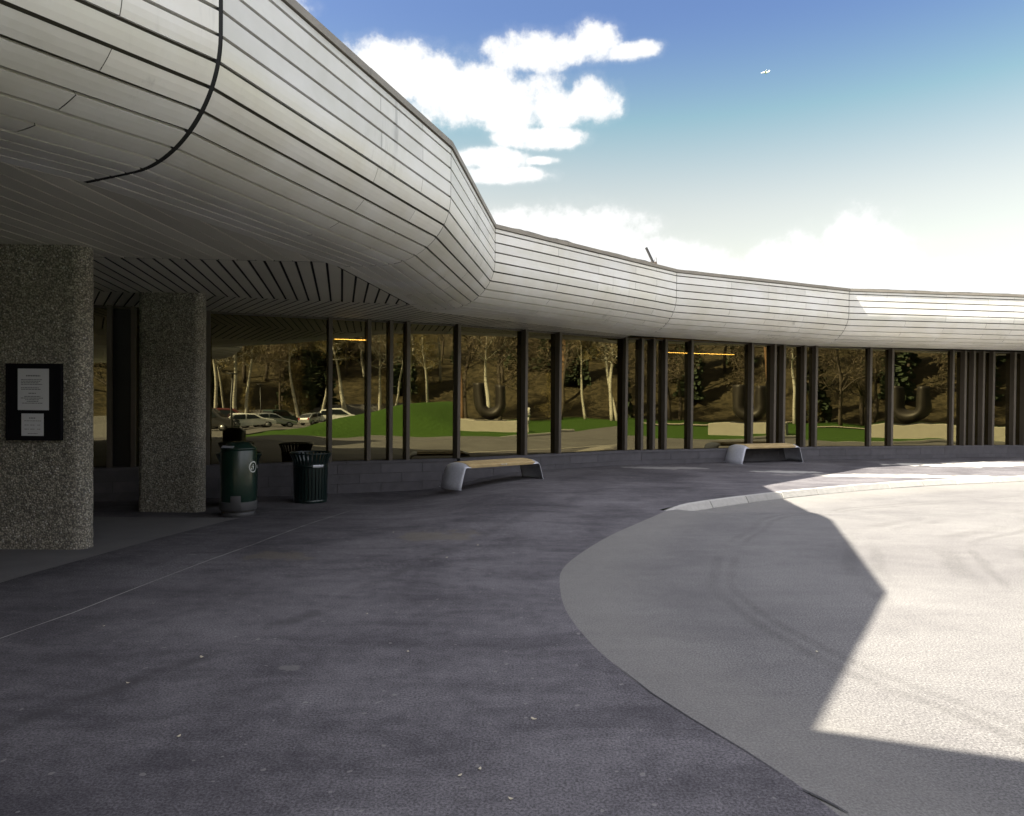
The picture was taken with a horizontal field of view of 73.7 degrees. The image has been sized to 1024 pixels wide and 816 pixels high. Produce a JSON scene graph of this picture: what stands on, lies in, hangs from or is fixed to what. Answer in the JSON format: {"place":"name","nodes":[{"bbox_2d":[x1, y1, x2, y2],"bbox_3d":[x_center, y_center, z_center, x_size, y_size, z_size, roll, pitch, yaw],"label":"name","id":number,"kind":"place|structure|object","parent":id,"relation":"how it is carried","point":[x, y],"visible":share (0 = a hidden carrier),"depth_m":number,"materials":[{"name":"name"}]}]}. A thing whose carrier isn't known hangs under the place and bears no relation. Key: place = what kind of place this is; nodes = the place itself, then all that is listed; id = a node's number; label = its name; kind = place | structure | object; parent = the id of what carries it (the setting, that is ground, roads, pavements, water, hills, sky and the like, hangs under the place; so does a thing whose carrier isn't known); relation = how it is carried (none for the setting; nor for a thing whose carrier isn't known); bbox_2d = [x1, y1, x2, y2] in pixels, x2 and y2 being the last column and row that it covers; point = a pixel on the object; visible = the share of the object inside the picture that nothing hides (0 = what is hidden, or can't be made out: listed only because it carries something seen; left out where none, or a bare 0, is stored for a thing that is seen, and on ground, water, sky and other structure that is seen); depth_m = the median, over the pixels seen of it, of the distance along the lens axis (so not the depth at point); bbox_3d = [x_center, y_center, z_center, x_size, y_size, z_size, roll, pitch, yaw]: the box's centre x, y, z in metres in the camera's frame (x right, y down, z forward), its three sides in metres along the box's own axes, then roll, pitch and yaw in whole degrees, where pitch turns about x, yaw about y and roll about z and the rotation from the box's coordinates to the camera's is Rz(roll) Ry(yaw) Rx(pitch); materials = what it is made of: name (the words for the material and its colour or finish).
{"place":"outdoors","nodes":[
{"label":"outdoors","id":0,"kind":"place"},
{"bbox_2d":[0,517,237,582],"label":"entrance paving","id":1,"kind":"structure","parent":0,"point":[112,533],"depth_m":7.45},
{"bbox_2d":[0,457,1023,815],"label":"pavement","id":2,"kind":"structure","parent":0,"point":[306,683],"depth_m":3.88,"materials":[{"name":"grey asphalt"}]},
{"bbox_2d":[0,511,347,638],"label":"pavement seam","id":3,"kind":"object","parent":2,"relation":"on","point":[142,585],"visible":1,"depth_m":5.35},
{"bbox_2d":[219,441,256,516],"bbox_3d":[-3.890,1.002,9.715,0.504,1.050,0.504,1,1,20],"label":"litter bin","id":4,"kind":"object","parent":2,"relation":"on","point":[238,478],"visible":0.99,"depth_m":9.52,"materials":[{"name":"green metal"}]},
{"bbox_2d":[216,452,261,486],"bbox_3d":[-4.371,1.142,10.937,0.692,0.846,0.692,0,1,-40],"label":"slatted bin","id":5,"kind":"object","parent":2,"relation":"on","point":[259,454],"visible":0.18,"depth_m":10.93,"materials":[{"name":"black metal"}]},
{"bbox_2d":[289,451,331,503],"bbox_3d":[-3.411,1.169,11.567,0.692,0.846,0.692,0,1,-9],"label":"slatted bin","id":6,"kind":"object","parent":2,"relation":"on","point":[310,476],"visible":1,"depth_m":11.34,"materials":[{"name":"green metal"}]},
{"bbox_2d":[439,458,542,490],"bbox_3d":[-0.341,1.214,12.858,2.140,0.472,0.660,0,1,-38],"label":"bench","id":7,"kind":"object","parent":2,"relation":"on","point":[453,476],"visible":0.95,"depth_m":12.45,"materials":[{"name":"concrete"}]},
{"bbox_2d":[619,667,779,772],"bbox_3d":[0.845,1.508,3.403,0.039,0.001,1.249,0,1,-24],"label":"pavement crack","id":8,"kind":"object","parent":2,"relation":"on","point":[692,718],"visible":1,"depth_m":3.35,"materials":[{"name":"grey asphalt"}]},
{"bbox_2d":[725,443,802,463],"bbox_3d":[6.410,1.144,17.356,2.140,0.472,0.660,0,1,-22],"label":"bench","id":9,"kind":"object","parent":2,"relation":"on","point":[735,454],"visible":1,"depth_m":17.11,"materials":[{"name":"concrete"}]},
{"bbox_2d":[296,0,1023,293],"label":"sky","id":10,"kind":"structure","parent":0,"point":[880,145],"materials":[{"name":"blue"}]},
{"bbox_2d":[560,481,1023,815],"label":"driveway","id":11,"kind":"structure","parent":0,"point":[900,692],"depth_m":4.60,"materials":[{"name":"concrete"}]},
{"bbox_2d":[803,789,847,812],"bbox_3d":[1.214,1.520,2.647,0.015,0.001,0.189,0,1,-35],"label":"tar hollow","id":12,"kind":"object","parent":11,"relation":"on","point":[820,797],"visible":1,"depth_m":2.65,"materials":[{"name":"black asphalt"}]},
{"bbox_2d":[664,475,1023,510],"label":"kerb","id":13,"kind":"structure","parent":11,"relation":"on","point":[721,502],"depth_m":12.26,"materials":[{"name":"concrete"}]},
{"bbox_3d":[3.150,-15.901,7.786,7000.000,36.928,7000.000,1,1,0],"label":"ground","id":14,"kind":"structure","parent":0,"visible":0},
{"bbox_2d":[0,0,1023,549],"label":"art centre building","id":15,"kind":"structure","parent":14,"relation":"on","point":[272,232],"depth_m":10.48,"materials":[{"name":"metal"}]},
{"bbox_2d":[5,363,63,440],"bbox_3d":[-4.790,-0.060,6.854,0.550,0.769,0.056,1,1,0],"label":"notice board","id":16,"kind":"object","parent":15,"relation":"attached to","point":[34,401],"visible":1,"depth_m":6.83,"materials":[{"name":"metal"}]},
{"bbox_2d":[93,307,106,466],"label":"window pane","id":17,"kind":"structure","parent":15,"relation":"in","point":[99,314],"depth_m":11.49,"materials":[{"name":"clear glass"}]},
{"bbox_2d":[113,309,130,465],"bbox_3d":[-6.677,-0.086,11.721,0.320,3.230,0.040,0,1,-23],"label":"door","id":18,"kind":"structure","parent":15,"relation":"in","point":[121,317],"depth_m":11.69,"materials":[{"name":"black glass"}]},
{"bbox_2d":[136,310,138,465],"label":"window pane","id":19,"kind":"structure","parent":15,"relation":"in","point":[137,408],"depth_m":11.70,"materials":[{"name":"clear glass"}]},
{"bbox_2d":[210,313,327,463],"bbox_3d":[-4.434,-0.338,12.539,2.031,2.687,0.018,0,1,-23],"label":"window pane","id":20,"kind":"structure","parent":15,"relation":"in","point":[268,375],"depth_m":12.53,"materials":[{"name":"clear glass"}]},
{"bbox_2d":[332,320,365,460],"bbox_3d":[-3.132,-0.333,13.086,0.657,2.687,0.017,0,1,-23],"label":"window pane","id":21,"kind":"structure","parent":15,"relation":"in","point":[349,337],"depth_m":13.09,"materials":[{"name":"clear glass"}]},
{"bbox_2d":[371,322,387,459],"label":"window pane","id":22,"kind":"structure","parent":15,"relation":"in","point":[379,330],"depth_m":13.31,"materials":[{"name":"clear glass"}]},
{"bbox_2d":[393,323,404,459],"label":"window pane","id":23,"kind":"structure","parent":15,"relation":"in","point":[399,328],"depth_m":13.46,"materials":[{"name":"clear glass"}]},
{"bbox_2d":[410,324,453,458],"bbox_3d":[-1.622,-0.327,13.722,0.951,2.687,0.018,0,1,-23],"label":"window pane","id":24,"kind":"structure","parent":15,"relation":"in","point":[431,346],"depth_m":13.73,"materials":[{"name":"clear glass"}]},
{"bbox_2d":[460,327,520,457],"bbox_3d":[-0.463,-0.325,14.384,1.597,2.687,0.014,0,1,-34],"label":"window pane","id":25,"kind":"structure","parent":15,"relation":"in","point":[490,414],"depth_m":14.39,"materials":[{"name":"clear glass"}]},
{"bbox_2d":[527,332,554,454],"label":"window pane","id":26,"kind":"structure","parent":15,"relation":"in","point":[541,346],"depth_m":15.14,"materials":[{"name":"clear glass"}]},
{"bbox_2d":[561,334,622,452],"bbox_3d":[1.844,-0.324,15.941,1.982,2.687,0.017,0,1,-34],"label":"window pane","id":27,"kind":"structure","parent":15,"relation":"in","point":[592,367],"depth_m":15.95,"materials":[{"name":"clear glass"}]},
{"bbox_2d":[627,339,638,449],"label":"window pane","id":28,"kind":"structure","parent":15,"relation":"in","point":[632,431],"depth_m":16.60,"materials":[{"name":"clear glass"}]},
{"bbox_2d":[643,340,649,449],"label":"window pane","id":29,"kind":"structure","parent":15,"relation":"in","point":[646,423],"depth_m":16.74,"materials":[{"name":"clear glass"}]},
{"bbox_2d":[645,247,656,263],"bbox_3d":[2.971,-3.204,14.578,0.269,0.462,0.080,1,1,0],"label":"roof bracket","id":30,"kind":"object","parent":15,"relation":"attached to","point":[649,255],"visible":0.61,"depth_m":14.55,"materials":[{"name":"black metal"}]},
{"bbox_2d":[655,341,661,448],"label":"window pane","id":31,"kind":"structure","parent":15,"relation":"in","point":[658,343],"depth_m":16.85,"materials":[{"name":"clear glass"}]},
{"bbox_2d":[667,341,687,448],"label":"window pane","id":32,"kind":"structure","parent":15,"relation":"in","point":[677,391],"depth_m":17.03,"materials":[{"name":"clear glass"}]},
{"bbox_2d":[693,342,747,448],"bbox_3d":[5.296,-0.313,17.462,1.764,2.687,0.017,0,1,-19],"label":"window pane","id":33,"kind":"structure","parent":15,"relation":"in","point":[720,389],"depth_m":17.47,"materials":[{"name":"clear glass"}]},
{"bbox_2d":[753,345,769,443],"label":"window pane","id":34,"kind":"structure","parent":15,"relation":"in","point":[761,403],"depth_m":17.92,"materials":[{"name":"clear glass"}]},
{"bbox_2d":[776,346,779,442],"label":"window pane","id":35,"kind":"structure","parent":15,"relation":"in","point":[778,347],"depth_m":18.10,"materials":[{"name":"clear glass"}]},
{"bbox_2d":[785,346,800,446],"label":"window pane","id":36,"kind":"structure","parent":15,"relation":"in","point":[793,354],"depth_m":18.27,"materials":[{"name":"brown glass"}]},
{"bbox_2d":[805,347,811,446],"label":"window pane","id":37,"kind":"structure","parent":15,"relation":"in","point":[809,349],"depth_m":18.42,"materials":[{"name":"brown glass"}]},
{"bbox_2d":[817,348,867,445],"bbox_3d":[8.966,-0.294,18.666,1.665,2.687,0.016,0,1,-10],"label":"window pane","id":38,"kind":"structure","parent":15,"relation":"in","point":[842,372],"depth_m":18.68,"materials":[{"name":"clear glass"}]},
{"bbox_2d":[871,349,887,445],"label":"window pane","id":39,"kind":"structure","parent":15,"relation":"in","point":[879,425],"depth_m":18.97,"materials":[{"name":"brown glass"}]},
{"bbox_2d":[893,350,949,445],"bbox_3d":[11.499,-0.279,19.297,1.994,2.687,0.016,0,1,-10],"label":"window pane","id":40,"kind":"structure","parent":15,"relation":"in","point":[921,378],"depth_m":19.31,"materials":[{"name":"clear glass"}]},
{"bbox_2d":[953,352,960,444],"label":"window pane","id":41,"kind":"structure","parent":15,"relation":"in","point":[957,354],"depth_m":19.61,"materials":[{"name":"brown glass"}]},
{"bbox_2d":[966,352,968,444],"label":"window pane","id":42,"kind":"structure","parent":15,"relation":"in","point":[967,392],"depth_m":19.70,"materials":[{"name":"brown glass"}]},
{"bbox_2d":[974,352,978,444],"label":"window pane","id":43,"kind":"structure","parent":15,"relation":"in","point":[977,353],"depth_m":19.78,"materials":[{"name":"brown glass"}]},
{"bbox_2d":[984,353,988,444],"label":"window pane","id":44,"kind":"structure","parent":15,"relation":"in","point":[987,354],"depth_m":19.87,"materials":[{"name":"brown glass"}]},
{"bbox_2d":[994,353,1009,444],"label":"window pane","id":45,"kind":"structure","parent":15,"relation":"in","point":[1002,363],"depth_m":19.96,"materials":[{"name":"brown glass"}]},
{"bbox_2d":[1015,354,1019,444],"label":"window pane","id":46,"kind":"structure","parent":15,"relation":"in","point":[1017,428],"depth_m":20.05,"materials":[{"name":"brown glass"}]}
]}

